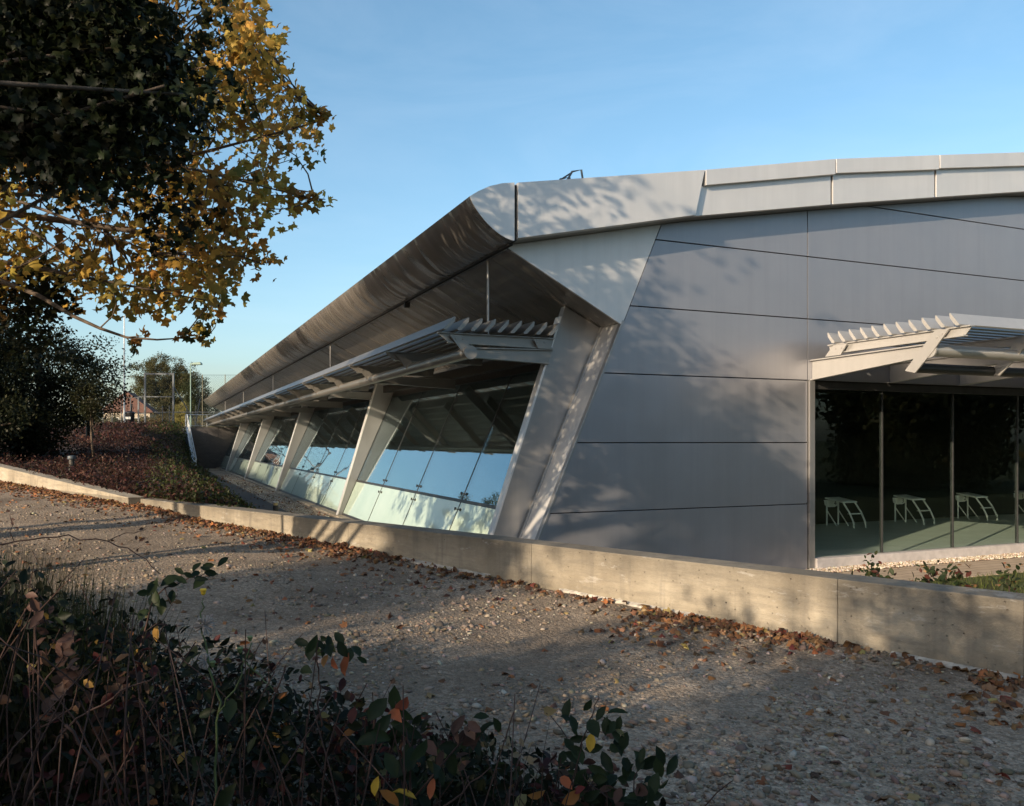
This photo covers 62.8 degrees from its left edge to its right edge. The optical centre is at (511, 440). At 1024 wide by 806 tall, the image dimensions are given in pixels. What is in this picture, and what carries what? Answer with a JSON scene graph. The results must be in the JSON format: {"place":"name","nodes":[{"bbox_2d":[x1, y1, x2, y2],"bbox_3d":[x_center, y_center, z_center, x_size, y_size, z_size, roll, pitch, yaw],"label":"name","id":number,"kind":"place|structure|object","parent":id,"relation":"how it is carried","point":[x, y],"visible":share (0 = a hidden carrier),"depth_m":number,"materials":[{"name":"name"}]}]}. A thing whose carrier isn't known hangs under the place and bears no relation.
{"place":"outdoors","nodes":[
{"label":"outdoors","id":0,"kind":"place"},
{"bbox_2d":[0,428,207,500],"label":"bank","id":1,"kind":"structure","parent":0,"point":[155,435],"depth_m":32.17,"materials":[{"name":"plant"}]},
{"bbox_2d":[0,301,136,460],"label":"hawthorn","id":2,"kind":"object","parent":1,"relation":"on","point":[34,439],"visible":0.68,"depth_m":26.94,"materials":[{"name":"green plant"}]},
{"bbox_2d":[67,455,75,470],"bbox_3d":[-11.028,0.713,21.000,0.204,0.700,0.204,0,0,0],"label":"bollard light","id":3,"kind":"object","parent":1,"relation":"on","point":[71,458],"visible":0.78,"depth_m":20.94,"materials":[{"name":"metal"}]},
{"bbox_2d":[86,425,93,435],"bbox_3d":[-15.110,-0.456,30.000,0.312,0.560,0.312,0,0,0],"label":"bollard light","id":4,"kind":"object","parent":1,"relation":"on","point":[87,433],"visible":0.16,"depth_m":29.88,"materials":[{"name":"metal"}]},
{"bbox_2d":[65,379,122,457],"bbox_3d":[-11.923,-0.660,24.034,1.314,2.286,1.508,0,0,18],"label":"sapling","id":5,"kind":"object","parent":1,"relation":"on","point":[89,391],"visible":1,"depth_m":23.84,"materials":[{"name":"green plant"}]},
{"bbox_2d":[123,317,124,421],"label":"flag mast","id":6,"kind":"object","parent":1,"relation":"on","point":[124,374],"visible":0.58,"depth_m":69.94,"materials":[{"name":"metal"}]},
{"bbox_2d":[0,420,259,520],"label":"groundcover","id":7,"kind":"object","parent":1,"relation":"on","point":[202,487],"visible":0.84,"depth_m":22.47,"materials":[{"name":"brown plant"}]},
{"bbox_2d":[185,414,196,462],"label":"stair railing","id":8,"kind":"object","parent":1,"relation":"on","point":[189,440],"visible":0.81,"depth_m":65.97,"materials":[{"name":"metal"}]},
{"bbox_2d":[204,470,286,511],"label":"path","id":9,"kind":"structure","parent":0,"point":[246,495],"depth_m":35.59,"materials":[{"name":"concrete"}]},
{"bbox_2d":[272,501,278,510],"bbox_3d":[-8.011,2.270,28.408,0.216,0.460,0.216,0,0,0],"label":"bollard light","id":10,"kind":"object","parent":9,"relation":"on","point":[275,506],"visible":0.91,"depth_m":28.34,"materials":[{"name":"metal"}]},
{"bbox_2d":[204,468,332,516],"bbox_3d":[-12.316,2.554,40.709,1.100,0.300,71.600,0,0,-23],"label":"gravel strip","id":11,"kind":"object","parent":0,"point":[217,472],"visible":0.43,"depth_m":37.65,"materials":[{"name":"grey gravel"}]},
{"bbox_2d":[0,485,1023,805],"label":"gravel ground","id":12,"kind":"structure","parent":0,"point":[560,641],"depth_m":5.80,"materials":[{"name":"grey gravel"}]},
{"bbox_2d":[0,347,43,456],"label":"hawthorn","id":13,"kind":"object","parent":12,"relation":"on","point":[11,413],"visible":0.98,"depth_m":24.52,"materials":[{"name":"green plant"}]},
{"bbox_2d":[22,591,89,805],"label":"dock","id":14,"kind":"object","parent":12,"relation":"on","point":[66,641],"visible":0.92,"depth_m":2.40,"materials":[{"name":"brown plant"}]},
{"bbox_2d":[0,464,144,504],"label":"retaining wall","id":15,"kind":"structure","parent":12,"relation":"on","point":[19,475],"depth_m":17.61,"materials":[{"name":"concrete"}]},
{"bbox_2d":[0,510,159,573],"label":"bramble cane","id":16,"kind":"object","parent":12,"relation":"on","point":[136,537],"visible":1,"depth_m":3.40,"materials":[{"name":"brown plant"}]},
{"bbox_2d":[25,675,157,805],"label":"bramble cane","id":17,"kind":"object","parent":12,"relation":"on","point":[83,747],"visible":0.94,"depth_m":1.90,"materials":[{"name":"brown plant"}]},
{"bbox_2d":[0,530,201,805],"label":"tall grass","id":18,"kind":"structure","parent":12,"relation":"on","point":[14,774],"depth_m":3.21,"materials":[{"name":"brown plant"}]},
{"bbox_2d":[0,0,258,372],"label":"sycamore tree","id":19,"kind":"object","parent":12,"relation":"on","point":[85,84],"visible":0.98,"depth_m":6.01,"materials":[{"name":"green plant"}]},
{"bbox_2d":[0,0,336,356],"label":"maple tree","id":20,"kind":"object","parent":12,"relation":"on","point":[197,272],"visible":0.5,"depth_m":8.80,"materials":[{"name":"yellow plant"}]},
{"bbox_2d":[239,627,282,805],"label":"bare stem","id":21,"kind":"object","parent":12,"relation":"on","point":[263,641],"visible":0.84,"depth_m":2.29,"materials":[{"name":"brown plant"}]},
{"bbox_2d":[250,665,286,805],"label":"bare stem","id":22,"kind":"object","parent":12,"relation":"on","point":[275,689],"visible":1,"depth_m":2.20,"materials":[{"name":"brown plant"}]},
{"bbox_2d":[0,550,732,805],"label":"undergrowth","id":23,"kind":"object","parent":12,"relation":"on","point":[340,754],"depth_m":2.81,"materials":[{"name":"green plant"}]},
{"bbox_2d":[137,557,227,735],"bbox_3d":[-1.174,0.713,2.877,0.342,0.618,0.196,0,0,12],"label":"bramble","id":24,"kind":"object","parent":23,"relation":"on","point":[154,599],"visible":0.96,"depth_m":2.89,"materials":[{"name":"green plant"}]},
{"bbox_2d":[191,588,273,805],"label":"bramble","id":25,"kind":"object","parent":23,"relation":"on","point":[228,709],"visible":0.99,"depth_m":2.30,"materials":[{"name":"green plant"}]},
{"bbox_2d":[295,632,366,736],"bbox_3d":[-0.595,0.779,2.704,0.264,0.345,0.200,0,0,0],"label":"bramble","id":26,"kind":"object","parent":23,"relation":"on","point":[328,647],"visible":0.94,"depth_m":2.66,"materials":[{"name":"green plant"}]},
{"bbox_2d":[356,685,500,805],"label":"bramble","id":27,"kind":"object","parent":23,"relation":"on","point":[469,734],"visible":0.96,"depth_m":2.18,"materials":[{"name":"green plant"}]},
{"bbox_2d":[544,694,628,805],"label":"bramble","id":28,"kind":"object","parent":23,"relation":"on","point":[613,728],"visible":0.95,"depth_m":2.60,"materials":[{"name":"green plant"}]},
{"bbox_2d":[527,743,677,805],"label":"bramble","id":29,"kind":"object","parent":23,"relation":"on","point":[608,793],"visible":0.98,"depth_m":2.53,"materials":[{"name":"green plant"}]},
{"bbox_2d":[0,480,1023,805],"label":"fallen leaves","id":30,"kind":"object","parent":12,"relation":"on","point":[782,634],"visible":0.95,"depth_m":6.92,"materials":[{"name":"brown plant"}]},
{"bbox_2d":[478,721,549,805],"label":"straw grass","id":31,"kind":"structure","parent":12,"relation":"on","point":[529,758],"depth_m":2.40,"materials":[{"name":"brown plant"}]},
{"bbox_2d":[141,498,1023,675],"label":"retaining wall","id":32,"kind":"structure","parent":12,"relation":"on","point":[977,627],"depth_m":7.00,"materials":[{"name":"concrete"}]},
{"bbox_2d":[400,557,1022,680],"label":"mortar edge","id":33,"kind":"object","parent":32,"relation":"attached to","point":[945,663],"visible":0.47,"depth_m":7.62,"materials":[{"name":"grey concrete"}]},
{"bbox_2d":[0,0,1023,425],"label":"sky","id":34,"kind":"structure","parent":0,"point":[435,104],"materials":[{"name":"blue"}]},
{"bbox_2d":[344,482,1023,523],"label":"pool water","id":35,"kind":"structure","parent":0,"point":[867,498],"depth_m":35.21,"materials":[{"name":"liquid"}]},
{"bbox_2d":[815,514,1023,556],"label":"pool deck","id":36,"kind":"structure","parent":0,"point":[831,539],"depth_m":21.15,"materials":[{"name":"tile"}]},
{"bbox_2d":[824,497,866,527],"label":"starting block","id":37,"kind":"structure","parent":36,"relation":"on","point":[832,501],"depth_m":23.38,"materials":[{"name":"white plastic"}]},
{"bbox_2d":[892,495,934,524],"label":"starting block","id":38,"kind":"structure","parent":36,"relation":"on","point":[900,499],"depth_m":24.37,"materials":[{"name":"white plastic"}]},
{"bbox_2d":[955,492,997,520],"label":"starting block","id":39,"kind":"structure","parent":36,"relation":"on","point":[962,497],"depth_m":25.44,"materials":[{"name":"white plastic"}]},
{"bbox_2d":[1013,491,1023,511],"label":"starting block","id":40,"kind":"structure","parent":36,"relation":"on","point":[1021,494],"depth_m":26.65,"materials":[{"name":"white plastic"}]},
{"bbox_2d":[834,556,1023,572],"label":"shingle margin","id":41,"kind":"object","parent":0,"point":[935,564],"depth_m":16.72,"materials":[{"name":"beige gravel"}]},
{"bbox_2d":[226,478,1023,571],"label":"shingle stones","id":42,"kind":"object","parent":41,"relation":"on","point":[915,562],"visible":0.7,"depth_m":17.06,"materials":[{"name":"beige gravel"}]},
{"bbox_2d":[842,558,1023,581],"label":"paving","id":43,"kind":"structure","parent":0,"point":[984,568],"depth_m":15.98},
{"bbox_2d":[907,569,1023,592],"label":"lawn","id":44,"kind":"structure","parent":0,"point":[985,581],"depth_m":14.63,"materials":[{"name":"green plant"}]},
{"bbox_2d":[218,474,1022,586],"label":"scattered leaves","id":45,"kind":"object","parent":44,"relation":"on","point":[864,565],"visible":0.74,"depth_m":31.77,"materials":[{"name":"brown plant"}]},
{"bbox_2d":[851,568,868,575],"bbox_3d":[3.808,1.991,9.580,0.556,1.068,0.603,0,0,32],"label":"young shrub","id":46,"kind":"object","parent":44,"relation":"on","point":[858,570],"depth_m":9.68,"materials":[{"name":"green plant"}]},
{"bbox_2d":[859,551,895,578],"bbox_3d":[4.614,1.951,10.553,0.608,1.146,0.386,0,0,41],"label":"young shrub","id":47,"kind":"object","parent":44,"relation":"on","point":[873,572],"visible":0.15,"depth_m":10.55,"materials":[{"name":"green plant"}]},
{"bbox_2d":[912,560,939,583],"bbox_3d":[4.647,1.948,9.606,0.736,1.149,0.408,0,0,-22],"label":"young shrub","id":48,"kind":"object","parent":44,"relation":"on","point":[926,577],"visible":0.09,"depth_m":9.68,"materials":[{"name":"green plant"}]},
{"bbox_2d":[933,563,957,584],"bbox_3d":[4.613,1.933,9.186,0.945,1.189,0.522,0,0,-9],"label":"young shrub","id":49,"kind":"object","parent":44,"relation":"on","point":[945,580],"visible":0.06,"depth_m":9.17,"materials":[{"name":"green plant"}]},
{"bbox_2d":[940,564,972,587],"bbox_3d":[4.626,1.882,8.420,0.731,1.284,0.711,0,0,0],"label":"young shrub","id":50,"kind":"object","parent":44,"relation":"on","point":[959,575],"visible":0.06,"depth_m":8.55,"materials":[{"name":"green plant"}]},
{"bbox_2d":[991,562,1023,592],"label":"young shrub","id":51,"kind":"object","parent":44,"relation":"on","point":[1007,586],"visible":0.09,"depth_m":8.42,"materials":[{"name":"green plant"}]},
{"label":"terrace","id":52,"kind":"structure","parent":0,"visible":0},
{"bbox_2d":[98,413,122,422],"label":"shrub","id":53,"kind":"object","parent":52,"relation":"on","point":[108,419],"visible":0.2,"depth_m":111.56,"materials":[{"name":"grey plant"}]},
{"bbox_2d":[125,404,134,422],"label":"litter bin","id":54,"kind":"object","parent":52,"relation":"on","point":[130,416],"visible":0.77,"depth_m":68.72,"materials":[{"name":"plastic"}]},
{"bbox_2d":[102,392,159,422],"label":"house","id":55,"kind":"structure","parent":52,"relation":"on","point":[141,402],"depth_m":124.08,"materials":[{"name":"brown brick"}]},
{"bbox_2d":[134,414,151,422],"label":"shrub","id":56,"kind":"object","parent":52,"relation":"on","point":[140,417],"visible":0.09,"depth_m":99.75,"materials":[{"name":"plant"}]},
{"bbox_2d":[140,412,175,423],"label":"shrub","id":57,"kind":"object","parent":52,"relation":"on","point":[158,418],"visible":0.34,"depth_m":94.58,"materials":[{"name":"green plant"}]},
{"bbox_2d":[100,373,219,426],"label":"court fence","id":58,"kind":"object","parent":52,"relation":"on","point":[172,397],"visible":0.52,"depth_m":73.00,"materials":[{"name":"metal"}]},
{"bbox_2d":[126,351,210,418],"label":"broad tree","id":59,"kind":"object","parent":52,"relation":"on","point":[180,370],"visible":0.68,"depth_m":138.23,"materials":[{"name":"green plant"}]},
{"bbox_2d":[171,400,189,425],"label":"golden shrub","id":60,"kind":"object","parent":52,"relation":"on","point":[179,417],"visible":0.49,"depth_m":103.68,"materials":[{"name":"yellow plant"}]},
{"bbox_2d":[190,362,201,426],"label":"lamp post","id":61,"kind":"object","parent":52,"relation":"on","point":[197,363],"visible":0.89,"depth_m":83.95,"materials":[{"name":"grey metal"}]},
{"bbox_2d":[176,373,219,426],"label":"dark tree","id":62,"kind":"object","parent":52,"relation":"on","point":[195,396],"visible":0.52,"depth_m":126.95,"materials":[{"name":"green plant"}]},
{"bbox_2d":[189,413,215,426],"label":"shrub","id":63,"kind":"object","parent":52,"relation":"on","point":[200,420],"visible":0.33,"depth_m":97.48,"materials":[{"name":"plant"}]},
{"bbox_2d":[189,427,236,467],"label":"retaining wall","id":64,"kind":"structure","parent":52,"relation":"on","point":[211,445],"depth_m":73.58,"materials":[{"name":"grey concrete"}]},
{"bbox_2d":[185,414,233,425],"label":"terrace railing","id":65,"kind":"object","parent":64,"relation":"on","point":[194,418],"visible":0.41,"depth_m":73.13,"materials":[{"name":"metal"}]},
{"bbox_2d":[196,375,230,426],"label":"chain link fence","id":66,"kind":"object","parent":52,"relation":"on","point":[208,394],"visible":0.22,"depth_m":88.05,"materials":[{"name":"grey metal"}]},
{"label":"ground","id":67,"kind":"structure","parent":0,"visible":0},
{"bbox_2d":[203,152,1023,568],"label":"leisure hall","id":68,"kind":"structure","parent":67,"relation":"on","point":[729,364],"depth_m":15.83,"materials":[{"name":"metal"}]},
{"bbox_2d":[559,170,583,179],"bbox_3d":[1.008,-4.834,16.452,0.890,0.910,0.541,0,0,-23],"label":"roof frame","id":69,"kind":"object","parent":68,"relation":"on","point":[568,175],"visible":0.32,"depth_m":16.32,"materials":[{"name":"blue paint"}]},
{"bbox_2d":[822,389,882,556],"bbox_3d":[6.601,0.622,16.502,1.834,3.240,0.065,0,0,-23],"label":"front window","id":70,"kind":"structure","parent":68,"relation":"in","point":[881,392],"depth_m":16.83,"materials":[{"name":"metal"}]},
{"bbox_2d":[886,391,953,551],"bbox_3d":[8.364,0.622,17.262,1.994,3.240,0.065,0,0,-23],"label":"front window","id":71,"kind":"structure","parent":68,"relation":"in","point":[951,395],"depth_m":17.62,"materials":[{"name":"metal"}]},
{"bbox_2d":[965,394,1018,546],"bbox_3d":[10.199,0.622,18.047,1.994,3.240,0.065,0,0,-23],"label":"front window","id":72,"kind":"structure","parent":68,"relation":"in","point":[1016,397],"depth_m":18.42,"materials":[{"name":"metal"}]}
]}

